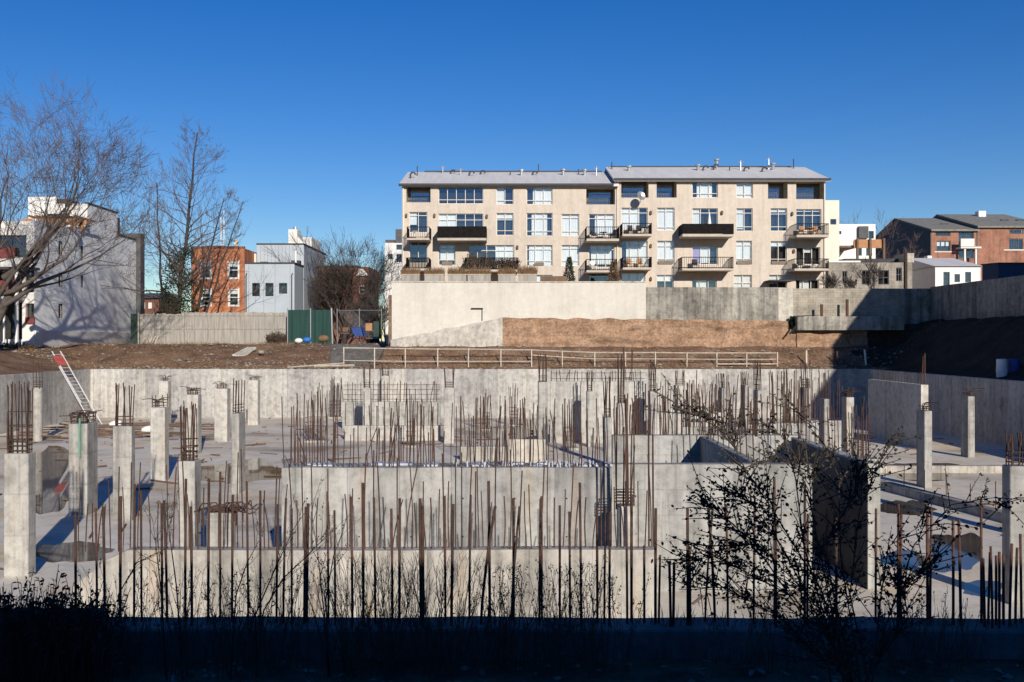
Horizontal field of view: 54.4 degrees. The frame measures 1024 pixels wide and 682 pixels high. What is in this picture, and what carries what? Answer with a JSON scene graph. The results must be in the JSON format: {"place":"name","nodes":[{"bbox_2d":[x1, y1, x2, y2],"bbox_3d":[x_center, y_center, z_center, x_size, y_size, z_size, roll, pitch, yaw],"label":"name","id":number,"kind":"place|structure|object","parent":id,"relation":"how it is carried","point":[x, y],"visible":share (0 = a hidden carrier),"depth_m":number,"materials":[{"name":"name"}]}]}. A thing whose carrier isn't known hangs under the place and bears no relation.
{"place":"outdoors","nodes":[
{"label":"outdoors","id":0,"kind":"place"},
{"bbox_2d":[331,343,387,368],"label":"gravel path","id":1,"kind":"structure","parent":0,"point":[361,354],"depth_m":85.47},
{"bbox_2d":[0,295,1023,681],"bbox_3d":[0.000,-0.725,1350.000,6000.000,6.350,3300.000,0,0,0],"label":"ground","id":2,"kind":"structure","parent":0,"point":[966,347],"depth_m":67.85,"materials":[{"name":"soil"}]},
{"bbox_2d":[0,369,90,433],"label":"retaining wall","id":3,"kind":"structure","parent":2,"relation":"on","point":[60,399],"depth_m":71.19,"materials":[{"name":"concrete"}]},
{"bbox_2d":[0,564,130,681],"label":"dark bush","id":4,"kind":"object","parent":2,"relation":"on","point":[22,638],"visible":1,"depth_m":6.39,"materials":[{"name":"black plant"}]},
{"bbox_2d":[0,197,144,347],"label":"apartment block","id":5,"kind":"structure","parent":2,"relation":"on","point":[90,312],"depth_m":93.61,"materials":[{"name":"grey paint"}]},
{"bbox_2d":[0,66,184,325],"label":"bare tree","id":6,"kind":"object","parent":2,"relation":"on","point":[10,297],"visible":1,"depth_m":74.29,"materials":[{"name":"brown plant"}]},
{"bbox_2d":[104,487,191,680],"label":"sapling","id":7,"kind":"object","parent":2,"relation":"on","point":[177,596],"visible":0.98,"depth_m":7.21,"materials":[{"name":"brown plant"}]},
{"bbox_2d":[98,112,279,313],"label":"bare tree","id":8,"kind":"object","parent":2,"relation":"on","point":[186,244],"visible":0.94,"depth_m":98.88,"materials":[{"name":"brown plant"}]},
{"bbox_2d":[149,238,207,313],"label":"ivy","id":9,"kind":"object","parent":8,"relation":"attached to","point":[168,300],"visible":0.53,"depth_m":98.70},
{"bbox_2d":[139,312,286,343],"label":"board fence","id":10,"kind":"object","parent":2,"relation":"on","point":[235,327],"visible":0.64,"depth_m":97.01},
{"bbox_2d":[191,239,256,312],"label":"town house","id":11,"kind":"structure","parent":2,"relation":"on","point":[243,255],"depth_m":106.00,"materials":[{"name":"orange brick"}]},
{"bbox_2d":[244,243,325,312],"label":"town house","id":12,"kind":"structure","parent":2,"relation":"on","point":[290,291],"depth_m":106.03,"materials":[{"name":"grey"}]},
{"bbox_2d":[230,492,347,679],"bbox_3d":[-1.612,1.773,7.189,0.873,1.394,0.324,0,0,-4],"label":"sapling","id":13,"kind":"object","parent":2,"relation":"on","point":[256,656],"visible":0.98,"depth_m":7.20,"materials":[{"name":"brown plant"}]},
{"bbox_2d":[287,308,333,344],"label":"green screen fence","id":14,"kind":"object","parent":2,"relation":"on","point":[313,325],"visible":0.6,"depth_m":95.00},
{"bbox_2d":[262,226,401,343],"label":"bare tree","id":15,"kind":"object","parent":2,"relation":"on","point":[345,272],"visible":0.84,"depth_m":110.75,"materials":[{"name":"brown plant"}]},
{"bbox_2d":[305,476,361,677],"bbox_3d":[-1.318,1.734,7.308,0.352,1.504,0.390,0,0,20],"label":"sapling","id":16,"kind":"object","parent":2,"relation":"on","point":[327,650],"visible":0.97,"depth_m":7.24,"materials":[{"name":"brown plant"}]},
{"bbox_2d":[317,265,378,343],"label":"brick house","id":17,"kind":"structure","parent":2,"relation":"on","point":[368,272],"depth_m":118.00,"materials":[{"name":"brick"}]},
{"bbox_2d":[361,281,391,342],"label":"bare shrub","id":18,"kind":"object","parent":2,"relation":"on","point":[378,313],"visible":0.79,"depth_m":97.46,"materials":[{"name":"brown plant"}]},
{"bbox_2d":[385,229,401,342],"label":"distant house","id":19,"kind":"structure","parent":2,"relation":"on","point":[395,244],"depth_m":152.00,"materials":[{"name":"paint"}]},
{"bbox_2d":[390,317,502,346],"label":"retaining wall","id":20,"kind":"structure","parent":2,"relation":"on","point":[485,333],"depth_m":83.04,"materials":[{"name":"concrete"}]},
{"bbox_2d":[0,342,903,368],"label":"rubble","id":21,"kind":"object","parent":2,"relation":"on","point":[518,365],"visible":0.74,"depth_m":80.57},
{"bbox_2d":[6,322,940,368],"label":"dry grass","id":22,"kind":"structure","parent":2,"relation":"on","point":[184,365],"depth_m":80.77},
{"bbox_2d":[90,369,868,417],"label":"retaining wall","id":23,"kind":"structure","parent":2,"relation":"on","point":[287,385],"depth_m":78.00,"materials":[{"name":"concrete"}]},
{"bbox_2d":[392,281,645,338],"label":"boundary wall","id":24,"kind":"structure","parent":2,"relation":"on","point":[420,307],"depth_m":84.00,"materials":[{"name":"concrete"}]},
{"bbox_2d":[21,650,1018,681],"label":"leaf litter","id":25,"kind":"object","parent":2,"relation":"on","point":[1007,676],"visible":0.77,"depth_m":7.28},
{"bbox_2d":[287,347,777,368],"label":"guard rail","id":26,"kind":"object","parent":2,"relation":"on","point":[594,358],"visible":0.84,"depth_m":79.33,"materials":[{"name":"metal"}]},
{"bbox_2d":[77,544,995,679],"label":"dry weeds","id":27,"kind":"object","parent":2,"relation":"on","point":[361,644],"visible":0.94,"depth_m":7.32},
{"bbox_2d":[74,472,1023,658],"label":"retaining wall","id":28,"kind":"structure","parent":2,"relation":"on","point":[1004,641],"depth_m":7.76,"materials":[{"name":"concrete"}]},
{"bbox_2d":[108,598,1023,665],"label":"dry grass","id":29,"kind":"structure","parent":2,"relation":"on","point":[894,618],"depth_m":7.62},
{"bbox_2d":[399,158,830,288],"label":"apartment building","id":30,"kind":"structure","parent":2,"relation":"on","point":[544,222],"depth_m":97.00,"materials":[{"name":"beige paint"}]},
{"bbox_2d":[439,187,482,203],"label":"window","id":31,"kind":"structure","parent":30,"relation":"in","point":[447,195],"depth_m":97.68,"materials":[{"name":"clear glass"}]},
{"bbox_2d":[439,214,482,225],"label":"window","id":32,"kind":"structure","parent":30,"relation":"in","point":[444,219],"depth_m":97.53,"materials":[{"name":"clear glass"}]},
{"bbox_2d":[468,245,513,263],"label":"window","id":33,"kind":"structure","parent":30,"relation":"in","point":[493,250],"depth_m":97.38,"materials":[{"name":"clear glass"}]},
{"bbox_2d":[527,188,551,203],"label":"window","id":34,"kind":"structure","parent":30,"relation":"in","point":[534,195],"depth_m":97.38,"materials":[{"name":"white glass"}]},
{"bbox_2d":[527,213,551,235],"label":"window","id":35,"kind":"structure","parent":30,"relation":"in","point":[538,224],"depth_m":97.38,"materials":[{"name":"white glass"}]},
{"bbox_2d":[527,245,551,265],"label":"window","id":36,"kind":"structure","parent":30,"relation":"in","point":[535,253],"depth_m":97.38,"materials":[{"name":"white glass"}]},
{"bbox_2d":[561,214,578,235],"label":"window","id":37,"kind":"structure","parent":30,"relation":"in","point":[569,222],"depth_m":97.35,"materials":[{"name":"white glass"}]},
{"bbox_2d":[589,214,613,234],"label":"window","id":38,"kind":"structure","parent":30,"relation":"in","point":[604,221],"depth_m":97.38,"materials":[{"name":"white glass"}]},
{"bbox_2d":[589,245,613,266],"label":"window","id":39,"kind":"structure","parent":30,"relation":"in","point":[595,251],"depth_m":97.38,"materials":[{"name":"white glass"}]},
{"bbox_2d":[621,208,646,228],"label":"window","id":40,"kind":"structure","parent":30,"relation":"in","point":[628,215],"depth_m":97.38,"materials":[{"name":"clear glass"}]},
{"bbox_2d":[621,241,646,263],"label":"window","id":41,"kind":"structure","parent":30,"relation":"in","point":[628,248],"depth_m":97.38,"materials":[{"name":"clear glass"}]},
{"bbox_2d":[692,182,717,197],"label":"window","id":42,"kind":"structure","parent":30,"relation":"in","point":[699,189],"depth_m":97.38,"materials":[{"name":"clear glass"}]},
{"bbox_2d":[796,209,820,229],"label":"window","id":43,"kind":"structure","parent":30,"relation":"in","point":[802,215],"depth_m":97.68,"materials":[{"name":"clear glass"}]},
{"bbox_2d":[646,287,777,320],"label":"boundary wall","id":44,"kind":"structure","parent":2,"relation":"on","point":[721,303],"depth_m":84.00,"materials":[{"name":"concrete"}]},
{"bbox_2d":[778,288,793,320],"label":"boundary wall","id":45,"kind":"structure","parent":2,"relation":"on","point":[785,304],"depth_m":84.00,"materials":[{"name":"concrete"}]},
{"bbox_2d":[637,374,1023,681],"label":"leafy shrub","id":46,"kind":"object","parent":2,"relation":"on","point":[832,636],"visible":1,"depth_m":4.71,"materials":[{"name":"black plant"}]},
{"bbox_2d":[825,200,838,262],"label":"stair tower","id":47,"kind":"structure","parent":2,"relation":"on","point":[832,239],"depth_m":108.00,"materials":[{"name":"white paint"}]},
{"bbox_2d":[794,288,899,315],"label":"boundary wall","id":48,"kind":"structure","parent":2,"relation":"on","point":[870,302],"depth_m":84.00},
{"bbox_2d":[839,224,884,259],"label":"deck house","id":49,"kind":"structure","parent":2,"relation":"on","point":[858,241],"depth_m":116.00,"materials":[{"name":"white paint"}]},
{"bbox_2d":[825,252,913,288],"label":"stone garage","id":50,"kind":"structure","parent":2,"relation":"on","point":[898,270],"depth_m":99.00,"materials":[{"name":"stone"}]},
{"bbox_2d":[900,288,929,323],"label":"boundary wall","id":51,"kind":"structure","parent":2,"relation":"on","point":[914,306],"depth_m":84.00,"materials":[{"name":"concrete"}]},
{"bbox_2d":[876,218,980,263],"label":"row house","id":52,"kind":"structure","parent":2,"relation":"on","point":[939,238],"depth_m":141.71,"materials":[{"name":"red brick"}]},
{"bbox_2d":[869,369,1023,450],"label":"retaining wall","id":53,"kind":"structure","parent":2,"relation":"on","point":[999,408],"depth_m":59.76,"materials":[{"name":"concrete"}]},
{"bbox_2d":[912,256,980,288],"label":"house","id":54,"kind":"structure","parent":2,"relation":"on","point":[928,272],"depth_m":104.68,"materials":[{"name":"white paint"}]},
{"bbox_2d":[930,275,1023,319],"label":"boundary wall","id":55,"kind":"structure","parent":2,"relation":"on","point":[997,297],"depth_m":75.17,"materials":[{"name":"concrete"}]},
{"bbox_2d":[933,211,1023,280],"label":"row house","id":56,"kind":"structure","parent":2,"relation":"on","point":[1000,237],"depth_m":139.95,"materials":[{"name":"red brick"}]},
{"bbox_2d":[980,262,1023,279],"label":"garden shed","id":57,"kind":"structure","parent":2,"relation":"on","point":[999,270],"depth_m":84.60,"materials":[{"name":"blue"}]},
{"bbox_2d":[0,418,1023,618],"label":"pit floor","id":58,"kind":"structure","parent":0,"point":[54,528],"depth_m":37.93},
{"bbox_2d":[4,381,35,577],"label":"concrete column","id":59,"kind":"structure","parent":58,"relation":"on","point":[19,509],"depth_m":25.19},
{"bbox_2d":[32,360,42,441],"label":"concrete column","id":60,"kind":"structure","parent":58,"relation":"on","point":[37,413],"depth_m":59.45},
{"bbox_2d":[36,446,68,513],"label":"puddle","id":61,"kind":"object","parent":58,"relation":"on","point":[52,490],"visible":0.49,"depth_m":42.78,"materials":[{"name":"liquid"}]},
{"bbox_2d":[36,541,114,562],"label":"puddle","id":62,"kind":"object","parent":58,"relation":"on","point":[60,552],"visible":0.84,"depth_m":28.22,"materials":[{"name":"liquid"}]},
{"bbox_2d":[59,410,101,514],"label":"concrete column","id":63,"kind":"structure","parent":58,"relation":"on","point":[83,472],"depth_m":34.28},
{"bbox_2d":[0,421,213,438],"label":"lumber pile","id":64,"kind":"object","parent":58,"relation":"on","point":[102,432],"visible":0.45,"depth_m":65.13,"materials":[{"name":"brown wood"}]},
{"bbox_2d":[113,383,134,520],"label":"concrete column","id":65,"kind":"structure","parent":58,"relation":"on","point":[123,447],"depth_m":33.25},
{"bbox_2d":[142,394,169,480],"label":"concrete column","id":66,"kind":"structure","parent":58,"relation":"on","point":[159,438],"depth_m":42.63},
{"bbox_2d":[178,400,200,546],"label":"concrete column","id":67,"kind":"structure","parent":58,"relation":"on","point":[192,470],"depth_m":23.62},
{"bbox_2d":[180,386,205,453],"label":"concrete column","id":68,"kind":"structure","parent":58,"relation":"on","point":[194,397],"depth_m":52.78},
{"bbox_2d":[213,381,234,441],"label":"concrete column","id":69,"kind":"structure","parent":58,"relation":"on","point":[222,414],"depth_m":59.38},
{"bbox_2d":[194,500,262,546],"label":"concrete column","id":70,"kind":"structure","parent":58,"relation":"on","point":[214,526],"depth_m":21.40,"materials":[{"name":"concrete"}]},
{"bbox_2d":[231,378,244,493],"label":"concrete column","id":71,"kind":"structure","parent":58,"relation":"on","point":[237,430],"depth_m":39.14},
{"bbox_2d":[201,458,281,482],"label":"puddle","id":72,"kind":"object","parent":58,"relation":"on","point":[256,469],"visible":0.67,"depth_m":45.73,"materials":[{"name":"liquid"}]},
{"bbox_2d":[248,376,261,424],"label":"concrete column","id":73,"kind":"structure","parent":58,"relation":"on","point":[253,402],"depth_m":71.02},
{"bbox_2d":[291,391,336,462],"bbox_3d":[-8.290,4.115,42.156,2.182,3.969,0.316,0,0,0],"label":"rebar","id":74,"kind":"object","parent":58,"relation":"on","point":[313,433],"depth_m":42.13,"materials":[{"name":"metal"}]},
{"bbox_2d":[73,449,653,617],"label":"wall","id":75,"kind":"structure","parent":58,"relation":"on","point":[526,554],"depth_m":19.20,"materials":[{"name":"concrete"}]},
{"bbox_2d":[341,381,440,428],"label":"concrete wall","id":76,"kind":"structure","parent":58,"relation":"on","point":[351,419],"depth_m":68.00,"materials":[{"name":"concrete"}]},
{"bbox_2d":[345,399,440,440],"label":"concrete wall","id":77,"kind":"structure","parent":58,"relation":"on","point":[362,431],"depth_m":60.00,"materials":[{"name":"concrete"}]},
{"bbox_2d":[376,401,433,462],"bbox_3d":[-3.990,4.202,38.150,2.443,3.796,0.300,0,0,0],"label":"rebar","id":78,"kind":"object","parent":58,"relation":"on","point":[390,441],"depth_m":38.15,"materials":[{"name":"metal"}]},
{"bbox_2d":[281,396,611,546],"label":"concrete wall","id":79,"kind":"structure","parent":58,"relation":"on","point":[344,478],"depth_m":23.40,"materials":[{"name":"concrete"}]},
{"bbox_2d":[444,367,454,442],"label":"concrete column","id":80,"kind":"structure","parent":58,"relation":"on","point":[449,395],"depth_m":58.34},
{"bbox_2d":[461,395,532,459],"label":"concrete wall","id":81,"kind":"structure","parent":58,"relation":"on","point":[464,452],"depth_m":50.09,"materials":[{"name":"concrete"}]},
{"bbox_2d":[465,423,548,438],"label":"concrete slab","id":82,"kind":"object","parent":58,"relation":"on","point":[502,429],"visible":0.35,"depth_m":66.69,"materials":[{"name":"concrete"}]},
{"bbox_2d":[0,417,1023,612],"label":"debris","id":83,"kind":"object","parent":58,"relation":"on","point":[330,459],"visible":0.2,"depth_m":51.67,"materials":[{"name":"brown wood"}]},
{"bbox_2d":[509,402,545,462],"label":"concrete wall","id":84,"kind":"structure","parent":58,"relation":"on","point":[540,445],"depth_m":45.00,"materials":[{"name":"concrete"}]},
{"bbox_2d":[538,353,547,443],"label":"concrete column","id":85,"kind":"structure","parent":58,"relation":"on","point":[542,394],"depth_m":57.85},
{"bbox_2d":[550,361,646,442],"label":"concrete wall","id":86,"kind":"structure","parent":58,"relation":"on","point":[560,391],"depth_m":58.80,"materials":[{"name":"concrete"}]},
{"bbox_2d":[603,377,611,462],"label":"concrete column","id":87,"kind":"structure","parent":58,"relation":"on","point":[609,421],"depth_m":40.33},
{"bbox_2d":[617,354,624,433],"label":"concrete column","id":88,"kind":"structure","parent":58,"relation":"on","point":[620,399],"depth_m":46.39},
{"bbox_2d":[648,362,656,433],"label":"concrete column","id":89,"kind":"structure","parent":58,"relation":"on","point":[653,395],"depth_m":56.36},
{"bbox_2d":[657,380,720,433],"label":"concrete wall","id":90,"kind":"structure","parent":58,"relation":"on","point":[673,417],"depth_m":57.00,"materials":[{"name":"concrete"}]},
{"bbox_2d":[612,382,804,462],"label":"concrete wall","id":91,"kind":"structure","parent":58,"relation":"on","point":[671,448],"depth_m":31.00,"materials":[{"name":"concrete"}]},
{"bbox_2d":[611,453,811,592],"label":"concrete wall","id":92,"kind":"structure","parent":58,"relation":"on","point":[672,481],"depth_m":23.75,"materials":[{"name":"concrete"}]},
{"bbox_2d":[682,370,744,434],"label":"concrete wall","id":93,"kind":"structure","parent":58,"relation":"on","point":[691,429],"depth_m":52.12,"materials":[{"name":"concrete"}]},
{"bbox_2d":[700,400,757,462],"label":"concrete wall","id":94,"kind":"structure","parent":58,"relation":"on","point":[710,449],"depth_m":28.46,"materials":[{"name":"concrete"}]},
{"bbox_2d":[768,368,811,440],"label":"concrete wall","id":95,"kind":"structure","parent":58,"relation":"on","point":[794,428],"depth_m":46.09,"materials":[{"name":"concrete"}]},
{"bbox_2d":[818,369,828,445],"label":"concrete column","id":96,"kind":"structure","parent":58,"relation":"on","point":[822,409],"depth_m":48.93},
{"bbox_2d":[811,378,842,449],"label":"concrete wall","id":97,"kind":"structure","parent":58,"relation":"on","point":[831,433],"depth_m":55.00,"materials":[{"name":"concrete"}]},
{"bbox_2d":[791,400,879,589],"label":"concrete wall","id":98,"kind":"structure","parent":58,"relation":"on","point":[824,509],"depth_m":25.58,"materials":[{"name":"concrete"}]},
{"bbox_2d":[840,386,860,453],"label":"concrete column","id":99,"kind":"structure","parent":58,"relation":"on","point":[848,399],"depth_m":50.40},
{"bbox_2d":[851,396,877,461],"bbox_3d":[17.638,4.392,50.136,1.179,3.316,1.179,0,0,0],"label":"rebar cage","id":100,"kind":"object","parent":58,"relation":"on","point":[868,439],"visible":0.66,"depth_m":49.88,"materials":[{"name":"metal"}]},
{"bbox_2d":[868,353,927,447],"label":"stub wall","id":101,"kind":"structure","parent":58,"relation":"on","point":[892,404],"depth_m":58.67,"materials":[{"name":"concrete"}]},
{"bbox_2d":[880,500,936,514],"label":"puddle","id":102,"kind":"object","parent":58,"relation":"on","point":[913,507],"visible":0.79,"depth_m":35.85,"materials":[{"name":"liquid"}]},
{"bbox_2d":[916,402,936,487],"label":"concrete column","id":103,"kind":"structure","parent":58,"relation":"on","point":[924,442],"depth_m":40.66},
{"bbox_2d":[886,463,967,480],"bbox_3d":[18.839,5.995,45.926,3.890,0.001,7.431,0,0,20],"label":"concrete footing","id":104,"kind":"object","parent":58,"relation":"on","point":[935,476],"visible":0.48,"depth_m":44.71,"materials":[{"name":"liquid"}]},
{"bbox_2d":[866,453,1001,522],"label":"grade beam","id":105,"kind":"structure","parent":58,"relation":"on","point":[910,492],"depth_m":36.24,"materials":[{"name":"concrete"}]},
{"bbox_2d":[880,465,1001,472],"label":"grade beam","id":106,"kind":"structure","parent":58,"relation":"on","point":[963,468],"depth_m":45.20,"materials":[{"name":"concrete"}]},
{"bbox_2d":[924,532,979,572],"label":"puddle","id":107,"kind":"object","parent":58,"relation":"on","point":[970,542],"visible":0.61,"depth_m":28.49,"materials":[{"name":"liquid"}]},
{"bbox_2d":[961,388,984,457],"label":"concrete column","id":108,"kind":"structure","parent":58,"relation":"on","point":[967,426],"depth_m":51.22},
{"bbox_2d":[1002,431,1023,604],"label":"concrete column","id":109,"kind":"structure","parent":58,"relation":"on","point":[1013,483],"depth_m":22.63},
{"bbox_2d":[0,0,1023,340],"label":"sky","id":110,"kind":"structure","parent":0,"point":[319,110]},
{"bbox_2d":[613,394,635,545],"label":"concrete pier","id":111,"kind":"structure","parent":0,"point":[625,478],"depth_m":22.16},
{"bbox_2d":[502,317,796,347],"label":"earth bank","id":112,"kind":"structure","parent":0,"point":[557,332],"depth_m":83.22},
{"bbox_2d":[796,330,867,347],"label":"earth bank","id":113,"kind":"structure","parent":0,"point":[824,338],"depth_m":83.03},
{"bbox_2d":[789,299,903,334],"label":"concrete ledge","id":114,"kind":"object","parent":113,"relation":"on","point":[820,322],"visible":1,"depth_m":82.35,"materials":[{"name":"grey concrete"}]},
{"bbox_2d":[867,324,918,346],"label":"earth bank","id":115,"kind":"structure","parent":0,"point":[883,338],"depth_m":83.02,"materials":[{"name":"soil"}]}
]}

